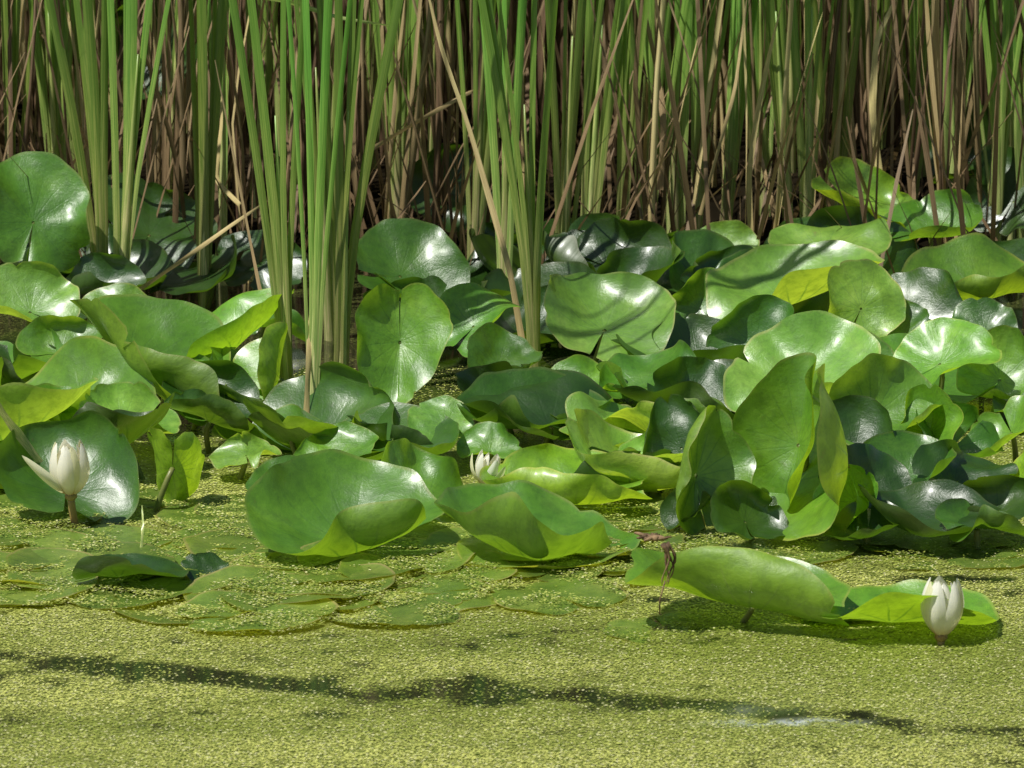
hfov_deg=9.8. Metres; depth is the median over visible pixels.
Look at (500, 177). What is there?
dead reed
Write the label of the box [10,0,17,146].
dead reed
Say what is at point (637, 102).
dead reed
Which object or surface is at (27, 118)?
dead reed
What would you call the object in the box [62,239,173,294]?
lily leaf
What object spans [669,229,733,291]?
lily leaf
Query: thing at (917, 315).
lily leaf
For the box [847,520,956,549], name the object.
floating lily pad
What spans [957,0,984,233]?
dead reed
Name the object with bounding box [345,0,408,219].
dead reed
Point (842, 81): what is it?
dead reed
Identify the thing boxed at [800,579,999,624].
lily leaf
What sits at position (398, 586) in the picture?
floating lily pad
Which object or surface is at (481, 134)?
cattail reed
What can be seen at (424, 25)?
cattail reed
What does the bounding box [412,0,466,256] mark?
dead reed
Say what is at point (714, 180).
dead reed
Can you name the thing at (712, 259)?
lily leaf
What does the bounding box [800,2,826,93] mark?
dead reed
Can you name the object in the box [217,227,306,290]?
lily leaf
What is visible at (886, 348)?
lily leaf
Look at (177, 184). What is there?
dead reed
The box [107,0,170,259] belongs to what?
cattail reed
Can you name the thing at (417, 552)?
floating lily pad
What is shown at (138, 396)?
lily leaf
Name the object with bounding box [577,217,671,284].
lily leaf
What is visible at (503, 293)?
lily leaf
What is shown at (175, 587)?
floating lily pad
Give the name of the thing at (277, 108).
reed thicket
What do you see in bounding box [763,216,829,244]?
lily leaf
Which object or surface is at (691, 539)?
floating lily pad
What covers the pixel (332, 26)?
dead reed
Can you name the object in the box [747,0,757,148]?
cattail reed
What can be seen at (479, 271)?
lily leaf
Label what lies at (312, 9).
dry reed blade
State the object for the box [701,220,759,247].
lily leaf
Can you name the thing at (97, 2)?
dead reed
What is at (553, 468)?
lily leaf
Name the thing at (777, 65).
cattail reed
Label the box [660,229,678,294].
lily leaf
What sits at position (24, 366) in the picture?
lily leaf
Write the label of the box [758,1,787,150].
dead reed
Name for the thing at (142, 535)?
short reed blade
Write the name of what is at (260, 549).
floating lily pad
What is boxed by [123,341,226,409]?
lily leaf
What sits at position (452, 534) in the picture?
floating lily pad
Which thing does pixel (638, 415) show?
lily leaf
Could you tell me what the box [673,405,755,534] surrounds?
lily leaf
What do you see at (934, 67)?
dead reed
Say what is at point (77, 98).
cattail reed
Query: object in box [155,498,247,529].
floating lily pad
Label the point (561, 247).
lily leaf
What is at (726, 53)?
dead reed
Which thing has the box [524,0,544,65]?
dead reed
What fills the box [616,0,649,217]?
cattail reed
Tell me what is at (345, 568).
floating lily pad
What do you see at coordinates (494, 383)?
lily leaf
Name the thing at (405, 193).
dead reed
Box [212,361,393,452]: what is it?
lily leaf
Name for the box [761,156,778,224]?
dry reed blade
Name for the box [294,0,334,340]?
cattail reed
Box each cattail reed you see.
[0,0,38,162]
[11,0,21,99]
[28,0,74,162]
[46,0,108,253]
[60,0,85,171]
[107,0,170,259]
[165,0,178,189]
[188,0,227,310]
[207,0,229,243]
[228,0,303,379]
[245,0,278,217]
[286,0,352,394]
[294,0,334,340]
[316,0,402,365]
[366,0,385,169]
[371,0,417,218]
[392,0,411,172]
[407,0,426,153]
[416,0,447,220]
[455,0,509,259]
[478,0,557,367]
[480,0,526,277]
[545,0,604,233]
[580,0,627,215]
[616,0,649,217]
[627,0,688,218]
[635,0,692,233]
[690,0,730,228]
[719,0,757,220]
[746,0,773,217]
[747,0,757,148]
[761,0,792,217]
[785,0,799,173]
[787,0,834,217]
[811,0,863,207]
[849,0,889,160]
[896,0,932,177]
[909,0,948,199]
[943,0,980,186]
[962,0,1023,240]
[996,0,1023,239]
[1002,0,1023,237]
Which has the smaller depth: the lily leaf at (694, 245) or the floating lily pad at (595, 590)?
the floating lily pad at (595, 590)
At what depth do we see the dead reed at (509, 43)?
8.06 m
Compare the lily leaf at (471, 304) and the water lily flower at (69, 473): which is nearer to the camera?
the water lily flower at (69, 473)
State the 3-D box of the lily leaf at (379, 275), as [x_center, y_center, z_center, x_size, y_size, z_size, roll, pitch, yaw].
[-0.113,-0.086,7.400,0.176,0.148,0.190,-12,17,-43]
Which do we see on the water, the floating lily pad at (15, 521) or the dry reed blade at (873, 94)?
the floating lily pad at (15, 521)
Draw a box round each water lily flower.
[22,439,89,527]
[470,449,505,483]
[921,575,963,645]
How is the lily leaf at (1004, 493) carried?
on the water
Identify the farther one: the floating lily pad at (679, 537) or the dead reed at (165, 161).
the dead reed at (165, 161)
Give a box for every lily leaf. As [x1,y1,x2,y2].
[0,151,89,271]
[0,247,89,273]
[0,261,79,327]
[0,328,62,385]
[0,343,55,382]
[0,377,98,440]
[0,410,139,523]
[15,315,102,361]
[23,237,89,269]
[26,336,155,420]
[29,311,86,318]
[36,383,76,419]
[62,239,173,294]
[65,252,146,293]
[70,294,230,425]
[72,393,173,479]
[72,553,189,580]
[79,381,180,433]
[80,283,145,323]
[92,172,217,267]
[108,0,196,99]
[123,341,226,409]
[147,427,204,511]
[149,234,236,309]
[161,360,259,429]
[164,389,258,453]
[181,552,228,580]
[186,288,293,357]
[208,431,281,479]
[209,347,279,389]
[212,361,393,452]
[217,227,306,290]
[218,373,263,403]
[232,322,287,399]
[243,397,361,453]
[245,449,443,556]
[245,455,295,489]
[251,309,305,341]
[293,421,378,455]
[323,402,458,460]
[346,415,440,455]
[355,283,452,403]
[357,218,469,296]
[363,275,446,324]
[374,273,401,289]
[381,438,462,498]
[407,395,473,440]
[410,143,491,252]
[434,480,639,559]
[440,282,519,357]
[455,361,514,435]
[456,367,613,444]
[456,421,521,461]
[460,370,614,443]
[467,233,557,285]
[467,322,542,368]
[468,289,510,333]
[469,228,550,275]
[470,222,515,236]
[479,443,651,504]
[481,261,603,343]
[519,285,552,334]
[542,229,588,266]
[543,218,571,233]
[544,272,675,361]
[551,258,600,273]
[551,354,616,390]
[551,404,641,433]
[559,391,645,446]
[565,408,679,491]
[568,213,624,264]
[574,446,670,499]
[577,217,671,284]
[596,361,637,403]
[597,246,684,281]
[599,340,695,401]
[602,401,653,430]
[612,334,748,362]
[613,381,733,419]
[618,432,682,492]
[625,546,850,625]
[642,394,699,465]
[647,356,730,410]
[652,312,720,350]
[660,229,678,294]
[660,481,711,530]
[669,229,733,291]
[672,267,714,318]
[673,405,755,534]
[680,245,752,313]
[684,397,732,420]
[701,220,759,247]
[705,240,884,318]
[706,294,793,348]
[710,480,787,540]
[714,359,734,414]
[715,248,752,268]
[723,310,880,411]
[732,352,816,509]
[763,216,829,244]
[768,218,891,255]
[769,363,849,540]
[792,291,829,313]
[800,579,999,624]
[807,205,919,275]
[811,156,918,227]
[812,464,877,527]
[818,443,911,508]
[821,500,899,542]
[827,259,905,337]
[829,353,940,444]
[832,395,894,445]
[850,321,893,355]
[858,479,1000,536]
[863,430,956,481]
[880,333,999,402]
[884,189,982,245]
[888,299,931,334]
[891,267,962,318]
[893,317,1001,389]
[900,232,1023,300]
[901,384,963,439]
[912,439,1017,483]
[915,401,1003,456]
[926,105,988,183]
[935,498,1023,548]
[952,297,1017,330]
[956,325,1023,418]
[963,475,1023,519]
[965,144,1023,240]
[970,395,1023,461]
[993,238,1023,260]
[993,395,1006,411]
[1012,450,1023,477]
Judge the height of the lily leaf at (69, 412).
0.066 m
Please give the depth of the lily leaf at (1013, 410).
6.68 m
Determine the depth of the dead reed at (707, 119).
7.79 m
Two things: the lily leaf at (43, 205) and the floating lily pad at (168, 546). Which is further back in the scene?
the lily leaf at (43, 205)
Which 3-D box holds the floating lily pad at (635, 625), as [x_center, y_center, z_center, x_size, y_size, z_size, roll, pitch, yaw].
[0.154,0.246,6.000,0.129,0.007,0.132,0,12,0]
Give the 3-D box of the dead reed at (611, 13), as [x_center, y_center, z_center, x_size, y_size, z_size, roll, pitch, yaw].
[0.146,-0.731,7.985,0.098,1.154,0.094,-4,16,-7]
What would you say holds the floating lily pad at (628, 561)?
on the water
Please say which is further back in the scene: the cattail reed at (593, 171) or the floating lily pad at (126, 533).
the cattail reed at (593, 171)
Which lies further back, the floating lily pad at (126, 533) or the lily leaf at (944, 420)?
the lily leaf at (944, 420)
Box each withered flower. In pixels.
[634,532,671,541]
[659,541,675,614]
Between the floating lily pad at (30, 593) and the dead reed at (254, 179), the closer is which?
the floating lily pad at (30, 593)
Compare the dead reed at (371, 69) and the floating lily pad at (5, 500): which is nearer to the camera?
the floating lily pad at (5, 500)
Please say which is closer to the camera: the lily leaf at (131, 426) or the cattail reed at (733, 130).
the lily leaf at (131, 426)
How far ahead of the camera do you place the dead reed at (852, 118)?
7.95 m
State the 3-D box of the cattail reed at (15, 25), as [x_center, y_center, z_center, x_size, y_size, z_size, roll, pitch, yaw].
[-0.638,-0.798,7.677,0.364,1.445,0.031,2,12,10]
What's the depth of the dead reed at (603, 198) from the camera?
7.99 m
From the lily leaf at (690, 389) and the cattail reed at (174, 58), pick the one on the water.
the lily leaf at (690, 389)
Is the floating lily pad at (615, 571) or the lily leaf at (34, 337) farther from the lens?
the lily leaf at (34, 337)
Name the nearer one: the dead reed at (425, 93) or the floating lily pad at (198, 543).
the floating lily pad at (198, 543)
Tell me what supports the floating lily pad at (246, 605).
on the water
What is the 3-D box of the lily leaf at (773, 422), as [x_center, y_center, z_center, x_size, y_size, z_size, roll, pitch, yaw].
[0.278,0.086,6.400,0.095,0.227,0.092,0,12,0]
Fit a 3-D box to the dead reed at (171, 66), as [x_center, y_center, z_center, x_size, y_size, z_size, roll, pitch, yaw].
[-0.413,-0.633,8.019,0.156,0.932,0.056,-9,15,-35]
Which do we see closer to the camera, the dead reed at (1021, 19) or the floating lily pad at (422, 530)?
the floating lily pad at (422, 530)
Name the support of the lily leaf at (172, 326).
on the water
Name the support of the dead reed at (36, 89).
on the ground
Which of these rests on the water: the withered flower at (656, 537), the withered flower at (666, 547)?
the withered flower at (656, 537)
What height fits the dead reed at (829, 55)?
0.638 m
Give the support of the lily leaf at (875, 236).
on the water
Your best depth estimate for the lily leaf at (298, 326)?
7.31 m
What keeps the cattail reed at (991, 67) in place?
on the ground
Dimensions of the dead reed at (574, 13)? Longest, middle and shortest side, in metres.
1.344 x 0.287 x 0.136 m
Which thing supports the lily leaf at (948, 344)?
on the water
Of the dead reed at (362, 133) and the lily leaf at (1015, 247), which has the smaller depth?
the lily leaf at (1015, 247)
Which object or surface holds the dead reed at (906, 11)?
on the water
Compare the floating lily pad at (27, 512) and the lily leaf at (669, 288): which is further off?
the lily leaf at (669, 288)
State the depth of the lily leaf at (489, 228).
7.66 m
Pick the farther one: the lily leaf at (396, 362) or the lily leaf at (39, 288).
the lily leaf at (39, 288)
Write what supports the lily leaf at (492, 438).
on the water
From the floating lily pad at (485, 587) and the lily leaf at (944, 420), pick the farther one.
the lily leaf at (944, 420)
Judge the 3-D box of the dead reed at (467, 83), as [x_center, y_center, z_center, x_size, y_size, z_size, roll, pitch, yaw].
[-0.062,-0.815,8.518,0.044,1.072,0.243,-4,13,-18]
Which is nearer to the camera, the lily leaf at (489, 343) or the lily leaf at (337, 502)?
the lily leaf at (337, 502)
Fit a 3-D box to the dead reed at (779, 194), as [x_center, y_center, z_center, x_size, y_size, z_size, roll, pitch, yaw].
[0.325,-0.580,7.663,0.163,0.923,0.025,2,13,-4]
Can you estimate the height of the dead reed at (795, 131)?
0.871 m
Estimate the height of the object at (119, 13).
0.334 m
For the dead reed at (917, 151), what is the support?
on the water
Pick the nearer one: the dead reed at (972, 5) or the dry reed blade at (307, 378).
the dry reed blade at (307, 378)
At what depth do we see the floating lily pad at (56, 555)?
6.28 m
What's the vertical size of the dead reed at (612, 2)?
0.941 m
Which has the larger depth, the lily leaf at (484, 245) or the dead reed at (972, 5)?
the dead reed at (972, 5)
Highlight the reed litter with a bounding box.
[0,0,1023,286]
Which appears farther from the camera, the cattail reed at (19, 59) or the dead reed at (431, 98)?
the cattail reed at (19, 59)
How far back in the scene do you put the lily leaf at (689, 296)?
7.28 m
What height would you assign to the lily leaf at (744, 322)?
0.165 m
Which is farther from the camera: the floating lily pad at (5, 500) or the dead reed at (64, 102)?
the dead reed at (64, 102)
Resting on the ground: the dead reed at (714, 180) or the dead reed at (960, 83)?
the dead reed at (960, 83)
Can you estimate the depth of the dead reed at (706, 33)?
8.05 m
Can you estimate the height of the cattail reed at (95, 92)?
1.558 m
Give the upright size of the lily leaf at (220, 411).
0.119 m
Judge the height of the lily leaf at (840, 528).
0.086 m
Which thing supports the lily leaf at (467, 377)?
on the water
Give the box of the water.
[0,250,1023,767]
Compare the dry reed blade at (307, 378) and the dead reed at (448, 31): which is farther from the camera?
the dead reed at (448, 31)
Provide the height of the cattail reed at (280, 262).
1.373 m
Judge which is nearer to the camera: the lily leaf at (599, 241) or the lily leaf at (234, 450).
the lily leaf at (234, 450)
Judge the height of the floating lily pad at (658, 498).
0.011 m
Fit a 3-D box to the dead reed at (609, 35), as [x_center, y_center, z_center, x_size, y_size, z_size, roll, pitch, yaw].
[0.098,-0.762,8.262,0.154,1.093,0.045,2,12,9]
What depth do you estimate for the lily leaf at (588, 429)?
6.53 m
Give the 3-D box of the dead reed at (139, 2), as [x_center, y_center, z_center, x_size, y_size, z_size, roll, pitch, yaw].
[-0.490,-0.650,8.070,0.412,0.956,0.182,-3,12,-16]
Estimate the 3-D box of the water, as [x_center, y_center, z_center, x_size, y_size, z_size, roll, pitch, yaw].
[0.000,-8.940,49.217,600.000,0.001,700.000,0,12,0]
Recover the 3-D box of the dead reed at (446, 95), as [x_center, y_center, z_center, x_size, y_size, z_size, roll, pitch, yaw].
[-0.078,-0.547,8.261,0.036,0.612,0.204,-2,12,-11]
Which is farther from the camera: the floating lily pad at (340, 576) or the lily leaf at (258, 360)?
the lily leaf at (258, 360)
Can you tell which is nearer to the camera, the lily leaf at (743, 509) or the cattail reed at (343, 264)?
the lily leaf at (743, 509)
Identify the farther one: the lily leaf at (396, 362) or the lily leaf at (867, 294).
the lily leaf at (867, 294)
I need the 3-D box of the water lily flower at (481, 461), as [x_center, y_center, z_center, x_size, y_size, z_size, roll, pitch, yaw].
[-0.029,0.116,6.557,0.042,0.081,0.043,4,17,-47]
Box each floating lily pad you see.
[0,494,32,525]
[0,517,59,544]
[0,529,106,568]
[0,531,119,543]
[0,548,92,585]
[0,551,97,606]
[0,577,12,588]
[0,581,66,604]
[6,542,174,581]
[6,569,127,589]
[7,538,84,551]
[9,524,171,551]
[15,509,101,523]
[64,575,191,608]
[110,577,280,623]
[112,550,233,594]
[121,541,185,553]
[125,561,237,588]
[137,487,186,507]
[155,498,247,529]
[169,523,236,547]
[173,590,337,630]
[182,565,383,616]
[183,522,354,568]
[194,494,246,523]
[221,573,351,615]
[229,552,410,594]
[237,581,341,594]
[248,562,395,603]
[250,546,275,564]
[260,551,424,583]
[297,538,475,582]
[324,597,460,624]
[338,550,516,593]
[353,576,481,604]
[360,540,399,558]
[386,548,452,556]
[392,574,423,588]
[394,523,460,547]
[401,515,458,537]
[419,573,500,610]
[423,526,579,560]
[427,557,544,567]
[456,537,630,568]
[481,576,529,590]
[491,577,627,614]
[512,557,604,581]
[537,561,629,574]
[554,539,648,568]
[575,492,702,529]
[578,521,685,556]
[593,557,627,584]
[602,611,704,643]
[607,533,721,563]
[608,526,668,547]
[750,541,858,563]
[844,619,866,620]
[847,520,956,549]
[863,535,952,556]
[888,554,941,570]
[943,548,1023,567]
[952,535,1016,547]
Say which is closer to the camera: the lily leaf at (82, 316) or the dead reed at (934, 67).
the lily leaf at (82, 316)
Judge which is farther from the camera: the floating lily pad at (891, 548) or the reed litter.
the reed litter
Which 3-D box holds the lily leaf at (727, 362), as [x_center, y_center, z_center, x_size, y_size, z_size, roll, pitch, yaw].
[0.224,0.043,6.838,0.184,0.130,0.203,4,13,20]
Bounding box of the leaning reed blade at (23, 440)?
[0,403,42,462]
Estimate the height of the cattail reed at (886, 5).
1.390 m
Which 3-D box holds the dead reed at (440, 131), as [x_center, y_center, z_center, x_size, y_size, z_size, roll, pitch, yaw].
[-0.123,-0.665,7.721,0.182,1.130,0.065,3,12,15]
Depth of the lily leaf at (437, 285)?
7.31 m
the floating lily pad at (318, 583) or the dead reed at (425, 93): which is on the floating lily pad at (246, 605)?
the floating lily pad at (318, 583)
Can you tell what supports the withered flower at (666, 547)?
attached to the lily leaf at (752, 579)
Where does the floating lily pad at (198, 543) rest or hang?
on the water
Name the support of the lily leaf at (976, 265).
on the water
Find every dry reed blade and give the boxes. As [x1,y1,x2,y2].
[139,200,267,289]
[215,60,261,289]
[215,97,240,206]
[270,0,387,25]
[303,321,311,412]
[374,90,478,149]
[429,0,524,337]
[646,20,666,189]
[698,0,746,214]
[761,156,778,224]
[869,0,895,169]
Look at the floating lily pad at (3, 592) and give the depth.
6.11 m
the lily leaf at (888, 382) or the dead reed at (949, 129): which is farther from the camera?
the dead reed at (949, 129)
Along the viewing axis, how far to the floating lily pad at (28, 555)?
6.28 m
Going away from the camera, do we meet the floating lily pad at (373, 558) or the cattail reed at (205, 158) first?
the floating lily pad at (373, 558)
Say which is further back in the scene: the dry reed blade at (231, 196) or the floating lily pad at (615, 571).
the dry reed blade at (231, 196)
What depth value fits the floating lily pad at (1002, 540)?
6.37 m
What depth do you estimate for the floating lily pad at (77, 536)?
6.36 m
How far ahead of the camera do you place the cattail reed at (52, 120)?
7.86 m
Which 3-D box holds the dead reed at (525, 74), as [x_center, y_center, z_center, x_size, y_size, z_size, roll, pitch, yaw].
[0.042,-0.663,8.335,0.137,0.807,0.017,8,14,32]
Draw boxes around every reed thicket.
[0,0,1022,159]
[26,0,1002,159]
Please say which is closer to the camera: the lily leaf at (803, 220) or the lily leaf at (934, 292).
the lily leaf at (934, 292)
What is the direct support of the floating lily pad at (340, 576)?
on the water
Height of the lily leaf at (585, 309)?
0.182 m
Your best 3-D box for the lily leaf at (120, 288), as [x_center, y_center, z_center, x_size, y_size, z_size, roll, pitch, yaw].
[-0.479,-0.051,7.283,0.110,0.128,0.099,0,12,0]
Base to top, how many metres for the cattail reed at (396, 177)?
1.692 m
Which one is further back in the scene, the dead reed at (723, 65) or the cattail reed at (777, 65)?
the dead reed at (723, 65)
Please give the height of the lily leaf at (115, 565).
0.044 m
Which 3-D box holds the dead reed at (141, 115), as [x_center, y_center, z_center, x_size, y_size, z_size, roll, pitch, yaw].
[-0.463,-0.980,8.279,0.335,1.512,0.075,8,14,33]
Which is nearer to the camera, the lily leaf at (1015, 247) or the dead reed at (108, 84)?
the lily leaf at (1015, 247)
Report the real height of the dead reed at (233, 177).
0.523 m
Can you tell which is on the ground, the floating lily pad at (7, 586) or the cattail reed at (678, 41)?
the cattail reed at (678, 41)
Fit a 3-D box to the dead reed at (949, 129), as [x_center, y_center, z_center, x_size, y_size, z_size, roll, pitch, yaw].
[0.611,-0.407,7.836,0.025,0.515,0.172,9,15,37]
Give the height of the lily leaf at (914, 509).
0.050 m
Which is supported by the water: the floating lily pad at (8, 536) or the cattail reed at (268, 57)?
the floating lily pad at (8, 536)
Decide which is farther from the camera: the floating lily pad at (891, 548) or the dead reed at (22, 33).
the dead reed at (22, 33)
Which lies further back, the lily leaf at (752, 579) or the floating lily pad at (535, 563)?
the floating lily pad at (535, 563)
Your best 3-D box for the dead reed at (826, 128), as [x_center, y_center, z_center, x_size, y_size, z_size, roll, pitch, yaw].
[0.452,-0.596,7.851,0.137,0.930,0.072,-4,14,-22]
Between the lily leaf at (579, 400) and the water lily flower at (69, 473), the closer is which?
the water lily flower at (69, 473)
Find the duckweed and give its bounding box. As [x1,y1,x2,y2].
[0,366,1023,767]
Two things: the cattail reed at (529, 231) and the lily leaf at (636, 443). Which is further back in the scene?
the cattail reed at (529, 231)
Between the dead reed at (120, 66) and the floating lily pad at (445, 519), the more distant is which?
the dead reed at (120, 66)
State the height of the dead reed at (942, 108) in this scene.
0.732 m
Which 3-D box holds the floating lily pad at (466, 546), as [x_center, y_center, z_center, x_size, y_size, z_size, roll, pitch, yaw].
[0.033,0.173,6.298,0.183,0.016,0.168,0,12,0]
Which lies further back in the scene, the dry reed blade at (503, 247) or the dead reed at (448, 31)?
the dead reed at (448, 31)
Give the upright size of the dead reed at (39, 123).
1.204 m
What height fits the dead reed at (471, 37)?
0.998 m
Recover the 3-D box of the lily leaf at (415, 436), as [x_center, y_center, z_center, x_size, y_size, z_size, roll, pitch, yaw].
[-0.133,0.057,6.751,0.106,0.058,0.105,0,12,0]
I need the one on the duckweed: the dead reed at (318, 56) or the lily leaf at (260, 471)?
the lily leaf at (260, 471)
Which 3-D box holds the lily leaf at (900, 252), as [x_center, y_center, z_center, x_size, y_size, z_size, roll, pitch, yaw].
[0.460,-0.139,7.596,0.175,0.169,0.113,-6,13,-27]
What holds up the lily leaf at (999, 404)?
on the water
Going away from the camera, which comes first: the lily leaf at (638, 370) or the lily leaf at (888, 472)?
the lily leaf at (888, 472)
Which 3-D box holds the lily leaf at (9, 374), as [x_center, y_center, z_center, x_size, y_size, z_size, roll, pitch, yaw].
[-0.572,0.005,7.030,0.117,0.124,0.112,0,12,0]
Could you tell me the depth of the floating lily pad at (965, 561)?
6.29 m
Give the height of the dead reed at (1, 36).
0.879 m
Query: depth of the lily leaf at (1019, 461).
6.53 m
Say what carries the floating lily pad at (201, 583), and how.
on the water
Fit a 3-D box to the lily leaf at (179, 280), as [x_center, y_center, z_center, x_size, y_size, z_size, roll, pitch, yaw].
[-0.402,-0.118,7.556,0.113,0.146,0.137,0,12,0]
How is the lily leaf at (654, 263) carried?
on the water
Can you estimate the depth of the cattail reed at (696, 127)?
7.92 m
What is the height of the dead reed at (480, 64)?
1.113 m
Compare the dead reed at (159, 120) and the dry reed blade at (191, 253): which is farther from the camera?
the dead reed at (159, 120)
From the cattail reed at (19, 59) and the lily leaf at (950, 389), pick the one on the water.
the lily leaf at (950, 389)
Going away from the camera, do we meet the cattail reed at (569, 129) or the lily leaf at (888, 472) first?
the lily leaf at (888, 472)
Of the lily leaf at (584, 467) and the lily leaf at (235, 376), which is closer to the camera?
the lily leaf at (584, 467)
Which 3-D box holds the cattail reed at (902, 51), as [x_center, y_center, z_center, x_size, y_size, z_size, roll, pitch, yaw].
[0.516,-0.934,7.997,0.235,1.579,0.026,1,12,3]
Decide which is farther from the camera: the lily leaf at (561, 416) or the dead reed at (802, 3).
the dead reed at (802, 3)
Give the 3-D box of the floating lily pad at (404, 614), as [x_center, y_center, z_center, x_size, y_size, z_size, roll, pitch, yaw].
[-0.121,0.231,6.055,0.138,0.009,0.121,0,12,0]
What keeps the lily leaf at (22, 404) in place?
on the water
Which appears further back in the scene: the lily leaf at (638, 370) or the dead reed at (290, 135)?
the dead reed at (290, 135)
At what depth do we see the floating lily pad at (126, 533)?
6.37 m
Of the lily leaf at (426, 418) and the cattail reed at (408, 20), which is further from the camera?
the cattail reed at (408, 20)
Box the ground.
[0,19,1016,253]
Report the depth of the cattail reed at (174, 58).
8.05 m
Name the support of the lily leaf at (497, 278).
on the water
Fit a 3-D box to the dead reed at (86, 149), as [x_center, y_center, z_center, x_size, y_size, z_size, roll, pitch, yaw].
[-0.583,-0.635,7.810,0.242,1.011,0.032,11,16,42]
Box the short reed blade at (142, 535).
[140,506,143,546]
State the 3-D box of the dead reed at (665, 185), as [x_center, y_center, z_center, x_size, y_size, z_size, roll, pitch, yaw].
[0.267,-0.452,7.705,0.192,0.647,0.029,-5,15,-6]
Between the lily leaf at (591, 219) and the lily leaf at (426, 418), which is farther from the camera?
the lily leaf at (591, 219)
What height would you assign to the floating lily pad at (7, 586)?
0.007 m
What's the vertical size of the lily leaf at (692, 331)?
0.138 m
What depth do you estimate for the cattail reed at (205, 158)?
7.54 m
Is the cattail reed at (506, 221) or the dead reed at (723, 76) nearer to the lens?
the cattail reed at (506, 221)
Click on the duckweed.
(476, 712)
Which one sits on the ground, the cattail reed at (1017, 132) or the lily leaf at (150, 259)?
the cattail reed at (1017, 132)
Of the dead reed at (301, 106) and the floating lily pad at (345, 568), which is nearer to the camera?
the floating lily pad at (345, 568)
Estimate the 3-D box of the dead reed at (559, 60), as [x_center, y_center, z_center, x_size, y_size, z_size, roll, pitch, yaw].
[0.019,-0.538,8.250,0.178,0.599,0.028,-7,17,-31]
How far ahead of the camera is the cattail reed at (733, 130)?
7.96 m
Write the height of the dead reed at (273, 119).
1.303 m
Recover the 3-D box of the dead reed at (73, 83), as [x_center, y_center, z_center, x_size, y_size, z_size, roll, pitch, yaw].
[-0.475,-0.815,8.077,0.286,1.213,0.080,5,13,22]
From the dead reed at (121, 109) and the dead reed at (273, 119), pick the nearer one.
the dead reed at (121, 109)
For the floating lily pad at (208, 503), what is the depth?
6.53 m
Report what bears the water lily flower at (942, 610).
on the water
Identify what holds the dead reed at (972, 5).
on the water
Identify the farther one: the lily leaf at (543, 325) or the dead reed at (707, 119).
the dead reed at (707, 119)
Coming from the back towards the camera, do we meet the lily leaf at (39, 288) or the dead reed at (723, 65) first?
the dead reed at (723, 65)
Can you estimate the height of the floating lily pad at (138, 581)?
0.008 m
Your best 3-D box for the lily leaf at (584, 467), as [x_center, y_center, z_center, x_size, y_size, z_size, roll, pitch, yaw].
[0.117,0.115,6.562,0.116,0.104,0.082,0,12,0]
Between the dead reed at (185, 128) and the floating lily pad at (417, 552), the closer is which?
the floating lily pad at (417, 552)
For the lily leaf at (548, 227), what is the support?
on the water
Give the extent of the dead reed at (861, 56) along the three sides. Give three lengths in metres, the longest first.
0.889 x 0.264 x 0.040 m
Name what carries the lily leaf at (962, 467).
on the water
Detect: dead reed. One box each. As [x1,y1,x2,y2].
[0,0,12,51]
[0,0,36,263]
[0,0,43,147]
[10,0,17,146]
[18,0,27,150]
[25,0,43,151]
[39,0,69,164]
[57,0,84,165]
[63,0,101,193]
[68,0,145,172]
[72,34,81,127]
[93,12,123,169]
[95,0,154,153]
[95,1,123,223]
[100,6,110,126]
[115,0,165,164]
[116,0,141,171]
[137,0,185,222]
[137,0,207,190]
[139,101,143,128]
[143,4,197,105]
[145,1,166,188]
[156,0,188,189]
[157,0,185,182]
[167,0,196,189]
[185,119,186,137]
[186,0,212,199]
[224,0,247,231]
[225,35,253,230]
[226,0,248,282]
[229,0,237,140]
[229,38,235,221]
[251,0,269,225]
[257,3,307,228]
[267,0,305,244]
[269,17,295,101]
[271,66,274,150]
[286,7,317,227]
[293,6,304,138]
[309,0,368,274]
[315,0,348,94]
[330,3,334,63]
[343,0,371,178]
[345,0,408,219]
[352,18,375,233]
[356,0,386,221]
[378,0,432,217]
[384,0,406,219]
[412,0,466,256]
[418,0,455,236]
[421,7,427,109]
[431,0,461,242]
[437,0,478,142]
[444,64,459,141]
[466,23,492,258]
[466,45,470,113]
[470,0,527,175]
[470,22,501,218]
[507,8,511,134]
[517,0,552,176]
[521,0,576,208]
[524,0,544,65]
[524,62,526,87]
[555,8,577,82]
[593,0,606,212]
[605,0,616,116]
[608,0,637,197]
[609,0,663,224]
[633,0,647,220]
[634,0,661,154]
[643,0,658,177]
[648,0,723,226]
[650,0,709,232]
[655,14,674,178]
[668,0,740,220]
[673,1,737,172]
[702,0,723,187]
[704,0,706,68]
[717,2,730,129]
[718,22,726,142]
[742,0,821,229]
[748,0,765,231]
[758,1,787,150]
[795,1,800,167]
[800,0,824,169]
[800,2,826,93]
[804,0,846,205]
[812,0,841,209]
[825,23,833,97]
[826,0,871,163]
[841,15,850,130]
[844,41,855,157]
[846,0,913,165]
[859,0,876,135]
[865,0,895,176]
[900,5,932,193]
[904,0,909,66]
[913,0,956,243]
[917,0,964,242]
[940,0,958,40]
[945,0,1002,186]
[946,1,982,188]
[952,0,981,238]
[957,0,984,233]
[957,0,1023,234]
[966,0,971,30]
[970,0,973,19]
[979,14,990,104]
[982,0,989,104]
[1015,0,1023,36]
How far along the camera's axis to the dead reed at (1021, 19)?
7.75 m
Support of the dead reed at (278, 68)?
on the water
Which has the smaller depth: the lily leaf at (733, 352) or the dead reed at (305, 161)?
the lily leaf at (733, 352)
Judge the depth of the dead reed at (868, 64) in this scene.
7.92 m
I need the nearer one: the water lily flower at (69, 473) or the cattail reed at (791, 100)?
the water lily flower at (69, 473)
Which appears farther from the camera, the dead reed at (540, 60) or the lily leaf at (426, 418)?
the dead reed at (540, 60)
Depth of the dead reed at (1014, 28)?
7.70 m
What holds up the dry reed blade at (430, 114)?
on the reed litter
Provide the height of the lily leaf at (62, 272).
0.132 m

